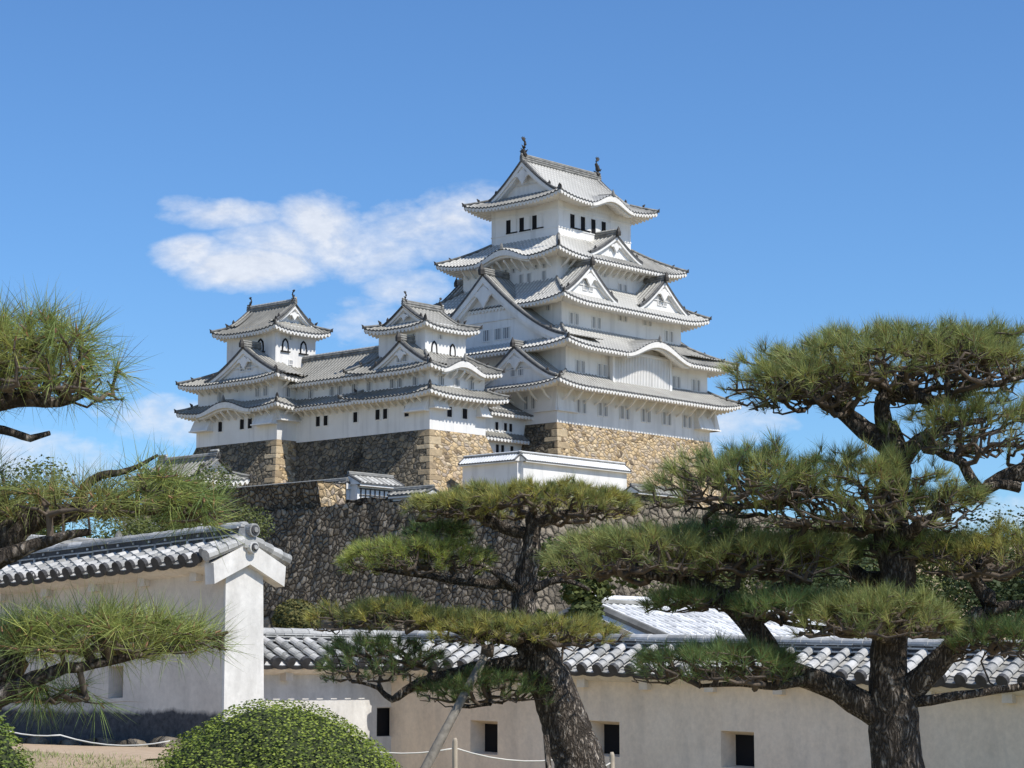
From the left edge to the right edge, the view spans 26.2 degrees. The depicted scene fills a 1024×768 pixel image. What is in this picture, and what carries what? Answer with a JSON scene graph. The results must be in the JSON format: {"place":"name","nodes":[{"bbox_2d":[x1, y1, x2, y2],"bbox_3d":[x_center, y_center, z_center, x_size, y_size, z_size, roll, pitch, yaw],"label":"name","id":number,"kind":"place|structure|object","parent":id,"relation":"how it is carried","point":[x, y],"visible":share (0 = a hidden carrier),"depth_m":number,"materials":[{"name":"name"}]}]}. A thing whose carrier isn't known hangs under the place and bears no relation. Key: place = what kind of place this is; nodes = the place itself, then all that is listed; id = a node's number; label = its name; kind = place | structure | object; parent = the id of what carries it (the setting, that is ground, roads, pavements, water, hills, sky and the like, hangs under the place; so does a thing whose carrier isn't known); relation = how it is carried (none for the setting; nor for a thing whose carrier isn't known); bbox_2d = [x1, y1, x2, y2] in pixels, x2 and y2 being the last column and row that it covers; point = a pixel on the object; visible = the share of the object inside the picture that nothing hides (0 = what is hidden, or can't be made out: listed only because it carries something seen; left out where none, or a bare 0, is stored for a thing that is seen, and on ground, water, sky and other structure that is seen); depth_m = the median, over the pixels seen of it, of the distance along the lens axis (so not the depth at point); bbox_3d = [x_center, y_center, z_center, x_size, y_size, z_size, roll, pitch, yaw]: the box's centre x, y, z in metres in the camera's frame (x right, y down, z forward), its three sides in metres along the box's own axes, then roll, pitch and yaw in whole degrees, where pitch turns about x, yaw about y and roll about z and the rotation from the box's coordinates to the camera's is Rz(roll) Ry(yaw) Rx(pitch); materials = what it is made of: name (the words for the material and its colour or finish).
{"place":"outdoors","nodes":[
{"label":"outdoors","id":0,"kind":"place"},
{"bbox_2d":[13,748,160,767],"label":"grass","id":1,"kind":"structure","parent":0,"point":[81,756],"depth_m":21.88,"materials":[{"name":"green plant"}]},
{"bbox_2d":[9,743,178,760],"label":"path","id":2,"kind":"structure","parent":0,"point":[145,753],"depth_m":23.58,"materials":[{"name":"beige sand"}]},
{"bbox_2d":[486,402,533,452],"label":"gallery","id":3,"kind":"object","parent":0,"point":[505,426],"visible":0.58,"depth_m":253.97,"materials":[{"name":"white paint"}]},
{"bbox_2d":[0,0,1023,540],"label":"sky","id":4,"kind":"structure","parent":0,"point":[176,164],"materials":[{"name":"blue"}]},
{"bbox_2d":[16,543,1022,767],"bbox_3d":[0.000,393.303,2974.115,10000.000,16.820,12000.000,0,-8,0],"label":"ground","id":5,"kind":"structure","parent":0,"point":[49,764],"depth_m":21.90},
{"bbox_2d":[0,710,35,767],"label":"clipped shrub","id":6,"kind":"object","parent":5,"relation":"on","point":[10,757],"visible":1,"depth_m":8.34,"materials":[{"name":"green plant"}]},
{"bbox_2d":[20,736,49,744],"bbox_3d":[-5.809,4.360,26.716,0.340,0.162,0.487,6,-10,-37],"label":"edging stone","id":7,"kind":"object","parent":5,"relation":"on","point":[33,740],"visible":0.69,"depth_m":26.57,"materials":[{"name":"grey stone"}]},
{"bbox_2d":[1,454,93,537],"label":"background tree","id":8,"kind":"object","parent":5,"relation":"on","point":[35,466],"visible":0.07,"depth_m":125.75,"materials":[{"name":"green plant"}]},
{"bbox_2d":[57,739,78,745],"bbox_3d":[-5.321,4.312,26.329,0.247,0.123,0.364,5,-9,-32],"label":"edging stone","id":9,"kind":"object","parent":5,"relation":"on","point":[67,742],"visible":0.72,"depth_m":26.23,"materials":[{"name":"grey stone"}]},
{"bbox_2d":[26,530,121,544],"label":"storehouse","id":10,"kind":"structure","parent":5,"relation":"on","point":[78,539],"depth_m":71.43,"materials":[{"name":"white paint"}]},
{"bbox_2d":[11,731,169,745],"bbox_3d":[-3.674,2.882,18.279,1.671,0.254,0.013,0,-8,0],"label":"rope fence","id":11,"kind":"object","parent":5,"relation":"on","point":[91,742],"visible":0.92,"depth_m":18.26,"materials":[{"name":"white fabric"}]},
{"bbox_2d":[81,737,115,745],"bbox_3d":[-4.872,4.246,25.918,0.502,0.166,0.331,-4,-9,26],"label":"edging stone","id":12,"kind":"object","parent":5,"relation":"on","point":[104,740],"visible":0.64,"depth_m":25.80,"materials":[{"name":"grey stone"}]},
{"bbox_2d":[24,501,200,538],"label":"background tree","id":13,"kind":"object","parent":5,"relation":"on","point":[131,528],"visible":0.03,"depth_m":122.49,"materials":[{"name":"green plant"}]},
{"bbox_2d":[0,269,259,746],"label":"pine tree","id":14,"kind":"object","parent":5,"relation":"on","point":[24,344],"visible":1,"depth_m":5.54,"materials":[{"name":"green plant"}]},
{"bbox_2d":[114,739,147,746],"bbox_3d":[-4.421,4.186,25.484,0.435,0.150,0.294,-4,-9,28],"label":"edging stone","id":15,"kind":"object","parent":5,"relation":"on","point":[130,742],"visible":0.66,"depth_m":25.38,"materials":[{"name":"grey stone"}]},
{"bbox_2d":[0,521,291,744],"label":"garden wall","id":16,"kind":"structure","parent":5,"relation":"on","point":[174,704],"depth_m":25.72,"materials":[{"name":"white paint"}]},
{"bbox_2d":[148,736,182,747],"bbox_3d":[-3.939,4.119,25.107,0.400,0.199,0.643,5,-9,-34],"label":"edging stone","id":17,"kind":"object","parent":5,"relation":"on","point":[161,739],"visible":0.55,"depth_m":24.93,"materials":[{"name":"grey stone"}]},
{"bbox_2d":[123,449,251,534],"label":"turret","id":18,"kind":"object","parent":5,"relation":"on","point":[214,456],"visible":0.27,"depth_m":206.78,"materials":[{"name":"white paint"}]},
{"bbox_2d":[133,461,275,541],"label":"background tree","id":19,"kind":"object","parent":5,"relation":"on","point":[251,514],"visible":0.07,"depth_m":80.26,"materials":[{"name":"green plant"}]},
{"bbox_2d":[154,698,400,767],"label":"clipped shrub","id":20,"kind":"object","parent":5,"relation":"on","point":[276,735],"visible":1,"depth_m":12.46,"materials":[{"name":"green plant"}]},
{"bbox_2d":[263,628,402,763],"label":"garden wall","id":21,"kind":"structure","parent":5,"relation":"on","point":[291,656],"depth_m":27.62,"materials":[{"name":"paint"}]},
{"bbox_2d":[263,607,504,630],"bbox_3d":[-6.947,8.919,63.711,16.142,4.620,5.667,-7,-10,41],"label":"hedge","id":22,"kind":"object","parent":5,"relation":"on","point":[267,620],"depth_m":59.40,"materials":[{"name":"green plant"}]},
{"bbox_2d":[271,598,319,628],"bbox_3d":[-5.670,6.191,57.700,1.294,1.146,1.284,0,-8,0],"label":"round shrub","id":23,"kind":"object","parent":22,"relation":"on","point":[288,613],"visible":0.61,"depth_m":57.28,"materials":[{"name":"green plant"}]},
{"bbox_2d":[299,473,645,767],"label":"pine tree","id":24,"kind":"object","parent":5,"relation":"on","point":[546,681],"visible":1,"depth_m":14.73,"materials":[{"name":"green plant"}]},
{"bbox_2d":[420,644,493,767],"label":"prop pole","id":25,"kind":"object","parent":24,"relation":"attached to","point":[436,747],"visible":0.97,"depth_m":14.34,"materials":[{"name":"grey wood"}]},
{"bbox_2d":[373,738,614,767],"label":"rope fence","id":26,"kind":"object","parent":5,"relation":"on","point":[455,749],"visible":0.51,"depth_m":16.38,"materials":[{"name":"beige fabric"}]},
{"bbox_2d":[543,735,551,767],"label":"prop post","id":27,"kind":"object","parent":5,"relation":"on","point":[547,753],"visible":1,"depth_m":14.19,"materials":[{"name":"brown wood"}]},
{"bbox_2d":[202,481,964,616],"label":"stone wall","id":28,"kind":"structure","parent":5,"relation":"on","point":[318,524],"depth_m":150.71,"materials":[{"name":"grey stone"}]},
{"bbox_2d":[174,290,332,485],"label":"keep","id":29,"kind":"structure","parent":28,"relation":"on","point":[242,418],"depth_m":258.89,"materials":[{"name":"white paint"}]},
{"bbox_2d":[217,421,222,432],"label":"window","id":30,"kind":"structure","parent":29,"relation":"in","point":[220,424],"depth_m":261.16,"materials":[{"name":"black paint"}]},
{"bbox_2d":[239,419,244,429],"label":"window","id":31,"kind":"structure","parent":29,"relation":"in","point":[241,422],"depth_m":258.56,"materials":[{"name":"black paint"}]},
{"bbox_2d":[247,418,252,428],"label":"window","id":32,"kind":"structure","parent":29,"relation":"in","point":[249,421],"depth_m":257.68,"materials":[{"name":"black paint"}]},
{"bbox_2d":[254,386,260,397],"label":"window","id":33,"kind":"structure","parent":29,"relation":"in","point":[257,393],"depth_m":257.24,"materials":[{"name":"white paint"}]},
{"bbox_2d":[262,385,268,396],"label":"window","id":34,"kind":"structure","parent":29,"relation":"in","point":[265,392],"depth_m":256.36,"materials":[{"name":"white paint"}]},
{"bbox_2d":[280,338,290,352],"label":"window","id":35,"kind":"structure","parent":29,"relation":"in","point":[285,345],"depth_m":259.70,"materials":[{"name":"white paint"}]},
{"bbox_2d":[285,386,290,397],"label":"window","id":36,"kind":"structure","parent":29,"relation":"in","point":[287,390],"depth_m":256.24,"materials":[{"name":"white paint"}]},
{"bbox_2d":[299,341,308,354],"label":"window","id":37,"kind":"structure","parent":29,"relation":"in","point":[303,347],"depth_m":261.80,"materials":[{"name":"white paint"}]},
{"bbox_2d":[209,477,350,499],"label":"roofed wall","id":38,"kind":"structure","parent":28,"relation":"on","point":[344,480],"depth_m":160.61,"materials":[{"name":"white paint"}]},
{"bbox_2d":[287,345,378,481],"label":"gallery","id":39,"kind":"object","parent":28,"relation":"on","point":[329,431],"visible":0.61,"depth_m":253.00,"materials":[{"name":"white paint"}]},
{"bbox_2d":[315,416,320,426],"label":"window","id":40,"kind":"structure","parent":39,"relation":"in","point":[317,419],"depth_m":254.24,"materials":[{"name":"black paint"}]},
{"bbox_2d":[323,415,328,426],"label":"window","id":41,"kind":"structure","parent":39,"relation":"in","point":[325,418],"depth_m":253.38,"materials":[{"name":"black paint"}]},
{"bbox_2d":[329,386,334,396],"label":"window","id":42,"kind":"structure","parent":39,"relation":"in","point":[331,391],"depth_m":253.13,"materials":[{"name":"white paint"}]},
{"bbox_2d":[352,412,357,422],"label":"window","id":43,"kind":"structure","parent":39,"relation":"in","point":[355,414],"depth_m":250.18,"materials":[{"name":"black paint"}]},
{"bbox_2d":[343,471,404,499],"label":"gatehouse","id":44,"kind":"object","parent":28,"relation":"on","point":[364,484],"visible":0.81,"depth_m":161.00,"materials":[{"name":"white paint"}]},
{"bbox_2d":[387,484,439,500],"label":"roofed wall","id":45,"kind":"structure","parent":28,"relation":"on","point":[398,493],"depth_m":151.09,"materials":[{"name":"white paint"}]},
{"bbox_2d":[337,291,511,492],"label":"keep","id":46,"kind":"structure","parent":28,"relation":"on","point":[428,400],"depth_m":245.82,"materials":[{"name":"white paint"}]},
{"bbox_2d":[375,409,380,420],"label":"window","id":47,"kind":"structure","parent":46,"relation":"in","point":[377,412],"depth_m":247.69,"materials":[{"name":"black paint"}]},
{"bbox_2d":[382,408,387,419],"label":"window","id":48,"kind":"structure","parent":46,"relation":"in","point":[384,411],"depth_m":246.96,"materials":[{"name":"black paint"}]},
{"bbox_2d":[389,378,395,388],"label":"window","id":49,"kind":"structure","parent":46,"relation":"in","point":[392,383],"depth_m":246.66,"materials":[{"name":"white paint"}]},
{"bbox_2d":[397,377,402,387],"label":"window","id":50,"kind":"structure","parent":46,"relation":"in","point":[399,381],"depth_m":245.88,"materials":[{"name":"white paint"}]},
{"bbox_2d":[412,375,418,385],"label":"window","id":51,"kind":"structure","parent":46,"relation":"in","point":[415,381],"depth_m":244.26,"materials":[{"name":"white paint"}]},
{"bbox_2d":[431,341,438,353],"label":"window","id":52,"kind":"structure","parent":46,"relation":"in","point":[434,345],"depth_m":246.96,"materials":[{"name":"white paint"}]},
{"bbox_2d":[438,375,444,385],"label":"window","id":53,"kind":"structure","parent":46,"relation":"in","point":[441,381],"depth_m":244.15,"materials":[{"name":"white paint"}]},
{"bbox_2d":[446,407,452,417],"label":"window","id":54,"kind":"structure","parent":46,"relation":"in","point":[449,413],"depth_m":244.74,"materials":[{"name":"black paint"}]},
{"bbox_2d":[449,344,456,356],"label":"window","id":55,"kind":"structure","parent":46,"relation":"in","point":[452,348],"depth_m":249.20,"materials":[{"name":"white paint"}]},
{"bbox_2d":[454,377,459,387],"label":"window","id":56,"kind":"structure","parent":46,"relation":"in","point":[456,382],"depth_m":245.94,"materials":[{"name":"white paint"}]},
{"bbox_2d":[462,408,467,419],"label":"window","id":57,"kind":"structure","parent":46,"relation":"in","point":[464,411],"depth_m":246.54,"materials":[{"name":"black paint"}]},
{"bbox_2d":[468,379,474,389],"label":"window","id":58,"kind":"structure","parent":46,"relation":"in","point":[471,385],"depth_m":247.69,"materials":[{"name":"white paint"}]},
{"bbox_2d":[458,450,631,496],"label":"roofed wall","id":59,"kind":"structure","parent":28,"relation":"on","point":[500,466],"depth_m":238.08,"materials":[{"name":"white paint"}]},
{"bbox_2d":[433,136,743,510],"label":"castle keep","id":60,"kind":"structure","parent":28,"relation":"on","point":[562,293],"depth_m":265.38,"materials":[{"name":"white paint"}]},
{"bbox_2d":[506,219,516,233],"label":"window","id":61,"kind":"structure","parent":60,"relation":"in","point":[511,225],"depth_m":271.96,"materials":[{"name":"white paint"}]},
{"bbox_2d":[519,216,530,231],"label":"window","id":62,"kind":"structure","parent":60,"relation":"in","point":[524,223],"depth_m":270.51,"materials":[{"name":"white paint"}]},
{"bbox_2d":[523,396,528,409],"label":"window","id":63,"kind":"structure","parent":60,"relation":"in","point":[525,406],"depth_m":257.11,"materials":[{"name":"white paint"}]},
{"bbox_2d":[526,272,531,282],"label":"window","id":64,"kind":"structure","parent":60,"relation":"in","point":[528,275],"depth_m":265.15,"materials":[{"name":"white paint"}]},
{"bbox_2d":[530,395,535,409],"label":"window","id":65,"kind":"structure","parent":60,"relation":"in","point":[532,401],"depth_m":256.46,"materials":[{"name":"white paint"}]},
{"bbox_2d":[532,214,543,229],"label":"window","id":66,"kind":"structure","parent":60,"relation":"in","point":[537,220],"depth_m":269.12,"materials":[{"name":"white paint"}]},
{"bbox_2d":[541,270,546,280],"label":"window","id":67,"kind":"structure","parent":60,"relation":"in","point":[543,272],"depth_m":263.60,"materials":[{"name":"white paint"}]},
{"bbox_2d":[569,312,573,324],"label":"window","id":68,"kind":"structure","parent":60,"relation":"in","point":[571,314],"depth_m":260.34,"materials":[{"name":"white paint"}]},
{"bbox_2d":[570,214,580,229],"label":"window","id":69,"kind":"structure","parent":60,"relation":"in","point":[574,219],"depth_m":269.19,"materials":[{"name":"white paint"}]},
{"bbox_2d":[574,313,578,325],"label":"window","id":70,"kind":"structure","parent":60,"relation":"in","point":[576,315],"depth_m":261.04,"materials":[{"name":"white paint"}]},
{"bbox_2d":[575,359,579,372],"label":"window","id":71,"kind":"structure","parent":60,"relation":"in","point":[577,362],"depth_m":257.43,"materials":[{"name":"white paint"}]},
{"bbox_2d":[576,399,580,413],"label":"window","id":72,"kind":"structure","parent":60,"relation":"in","point":[578,402],"depth_m":256.80,"materials":[{"name":"white paint"}]},
{"bbox_2d":[580,360,584,373],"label":"window","id":73,"kind":"structure","parent":60,"relation":"in","point":[582,363],"depth_m":258.12,"materials":[{"name":"white paint"}]},
{"bbox_2d":[582,399,586,413],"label":"window","id":74,"kind":"structure","parent":60,"relation":"in","point":[584,406],"depth_m":257.49,"materials":[{"name":"white paint"}]},
{"bbox_2d":[581,216,590,231],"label":"window","id":75,"kind":"structure","parent":60,"relation":"in","point":[585,222],"depth_m":270.71,"materials":[{"name":"white paint"}]},
{"bbox_2d":[591,316,595,328],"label":"window","id":76,"kind":"structure","parent":60,"relation":"in","point":[593,318],"depth_m":263.34,"materials":[{"name":"white paint"}]},
{"bbox_2d":[591,219,600,233],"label":"window","id":77,"kind":"structure","parent":60,"relation":"in","point":[595,224],"depth_m":272.10,"materials":[{"name":"white paint"}]},
{"bbox_2d":[597,363,601,376],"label":"window","id":78,"kind":"structure","parent":60,"relation":"in","point":[599,365],"depth_m":260.40,"materials":[{"name":"white paint"}]},
{"bbox_2d":[598,402,602,416],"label":"window","id":79,"kind":"structure","parent":60,"relation":"in","point":[600,410],"depth_m":259.70,"materials":[{"name":"white paint"}]},
{"bbox_2d":[602,364,606,376],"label":"window","id":80,"kind":"structure","parent":60,"relation":"in","point":[604,366],"depth_m":261.10,"materials":[{"name":"white paint"}]},
{"bbox_2d":[603,403,607,416],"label":"window","id":81,"kind":"structure","parent":60,"relation":"in","point":[605,409],"depth_m":260.34,"materials":[{"name":"white paint"}]},
{"bbox_2d":[602,222,610,230],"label":"window","id":82,"kind":"structure","parent":60,"relation":"in","point":[605,226],"depth_m":273.70,"materials":[{"name":"white paint"}]},
{"bbox_2d":[619,405,623,419],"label":"window","id":83,"kind":"structure","parent":60,"relation":"in","point":[621,408],"depth_m":262.70,"materials":[{"name":"white paint"}]},
{"bbox_2d":[625,406,629,419],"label":"window","id":84,"kind":"structure","parent":60,"relation":"in","point":[627,412],"depth_m":263.40,"materials":[{"name":"white paint"}]},
{"bbox_2d":[641,408,645,422],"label":"window","id":85,"kind":"structure","parent":60,"relation":"in","point":[643,411],"depth_m":265.73,"materials":[{"name":"white paint"}]},
{"bbox_2d":[646,409,650,422],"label":"window","id":86,"kind":"structure","parent":60,"relation":"in","point":[648,415],"depth_m":266.44,"materials":[{"name":"white paint"}]},
{"bbox_2d":[664,330,668,341],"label":"window","id":87,"kind":"structure","parent":60,"relation":"in","point":[666,332],"depth_m":273.83,"materials":[{"name":"white paint"}]},
{"bbox_2d":[667,412,671,425],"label":"window","id":88,"kind":"structure","parent":60,"relation":"in","point":[669,418],"depth_m":269.52,"materials":[{"name":"white paint"}]},
{"bbox_2d":[669,331,673,342],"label":"window","id":89,"kind":"structure","parent":60,"relation":"in","point":[671,333],"depth_m":274.57,"materials":[{"name":"white paint"}]},
{"bbox_2d":[676,376,680,388],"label":"window","id":90,"kind":"structure","parent":60,"relation":"in","point":[678,379],"depth_m":271.70,"materials":[{"name":"white paint"}]},
{"bbox_2d":[682,414,686,427],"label":"window","id":91,"kind":"structure","parent":60,"relation":"in","point":[684,420],"depth_m":271.70,"materials":[{"name":"white paint"}]},
{"bbox_2d":[687,415,691,428],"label":"window","id":92,"kind":"structure","parent":60,"relation":"in","point":[689,420],"depth_m":272.50,"materials":[{"name":"white paint"}]},
{"bbox_2d":[691,379,695,391],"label":"window","id":93,"kind":"structure","parent":60,"relation":"in","point":[693,381],"depth_m":273.90,"materials":[{"name":"white paint"}]},
{"bbox_2d":[696,379,700,392],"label":"window","id":94,"kind":"structure","parent":60,"relation":"in","point":[698,382],"depth_m":274.70,"materials":[{"name":"white paint"}]},
{"bbox_2d":[537,524,643,633],"bbox_3d":[1.594,5.814,48.166,2.971,5.524,4.039,0,-8,0],"label":"background tree","id":95,"kind":"object","parent":5,"relation":"on","point":[577,598],"visible":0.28,"depth_m":47.63,"materials":[{"name":"green plant"}]},
{"bbox_2d":[625,483,696,507],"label":"roofed wall","id":96,"kind":"structure","parent":5,"relation":"on","point":[663,495],"depth_m":207.01,"materials":[{"name":"tile"}]},
{"bbox_2d":[557,595,836,636],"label":"storehouse","id":97,"kind":"structure","parent":5,"relation":"on","point":[621,609],"depth_m":63.29,"materials":[{"name":"grey tile"}]},
{"bbox_2d":[389,630,1023,767],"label":"garden wall","id":98,"kind":"structure","parent":5,"relation":"on","point":[676,724],"depth_m":25.03,"materials":[{"name":"paint"}]},
{"bbox_2d":[633,521,877,605],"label":"background tree","id":99,"kind":"object","parent":5,"relation":"on","point":[742,584],"visible":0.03,"depth_m":115.30,"materials":[{"name":"green plant"}]},
{"bbox_2d":[530,309,1023,767],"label":"pine tree","id":100,"kind":"object","parent":5,"relation":"on","point":[884,708],"visible":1,"depth_m":11.26,"materials":[{"name":"green plant"}]},
{"bbox_2d":[732,517,953,638],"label":"background tree","id":101,"kind":"object","parent":5,"relation":"on","point":[839,581],"visible":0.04,"depth_m":109.65,"materials":[{"name":"green plant"}]},
{"bbox_2d":[789,510,1022,634],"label":"background tree","id":102,"kind":"object","parent":5,"relation":"on","point":[925,578],"visible":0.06,"depth_m":115.91,"materials":[{"name":"green plant"}]},
{"bbox_2d":[908,503,1023,639],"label":"background tree","id":103,"kind":"object","parent":5,"relation":"on","point":[1000,599],"visible":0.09,"depth_m":112.82,"materials":[{"name":"green plant"}]},
{"bbox_2d":[925,514,1023,638],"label":"background tree","id":104,"kind":"object","parent":5,"relation":"on","point":[1002,583],"visible":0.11,"depth_m":111.04,"materials":[{"name":"green plant"}]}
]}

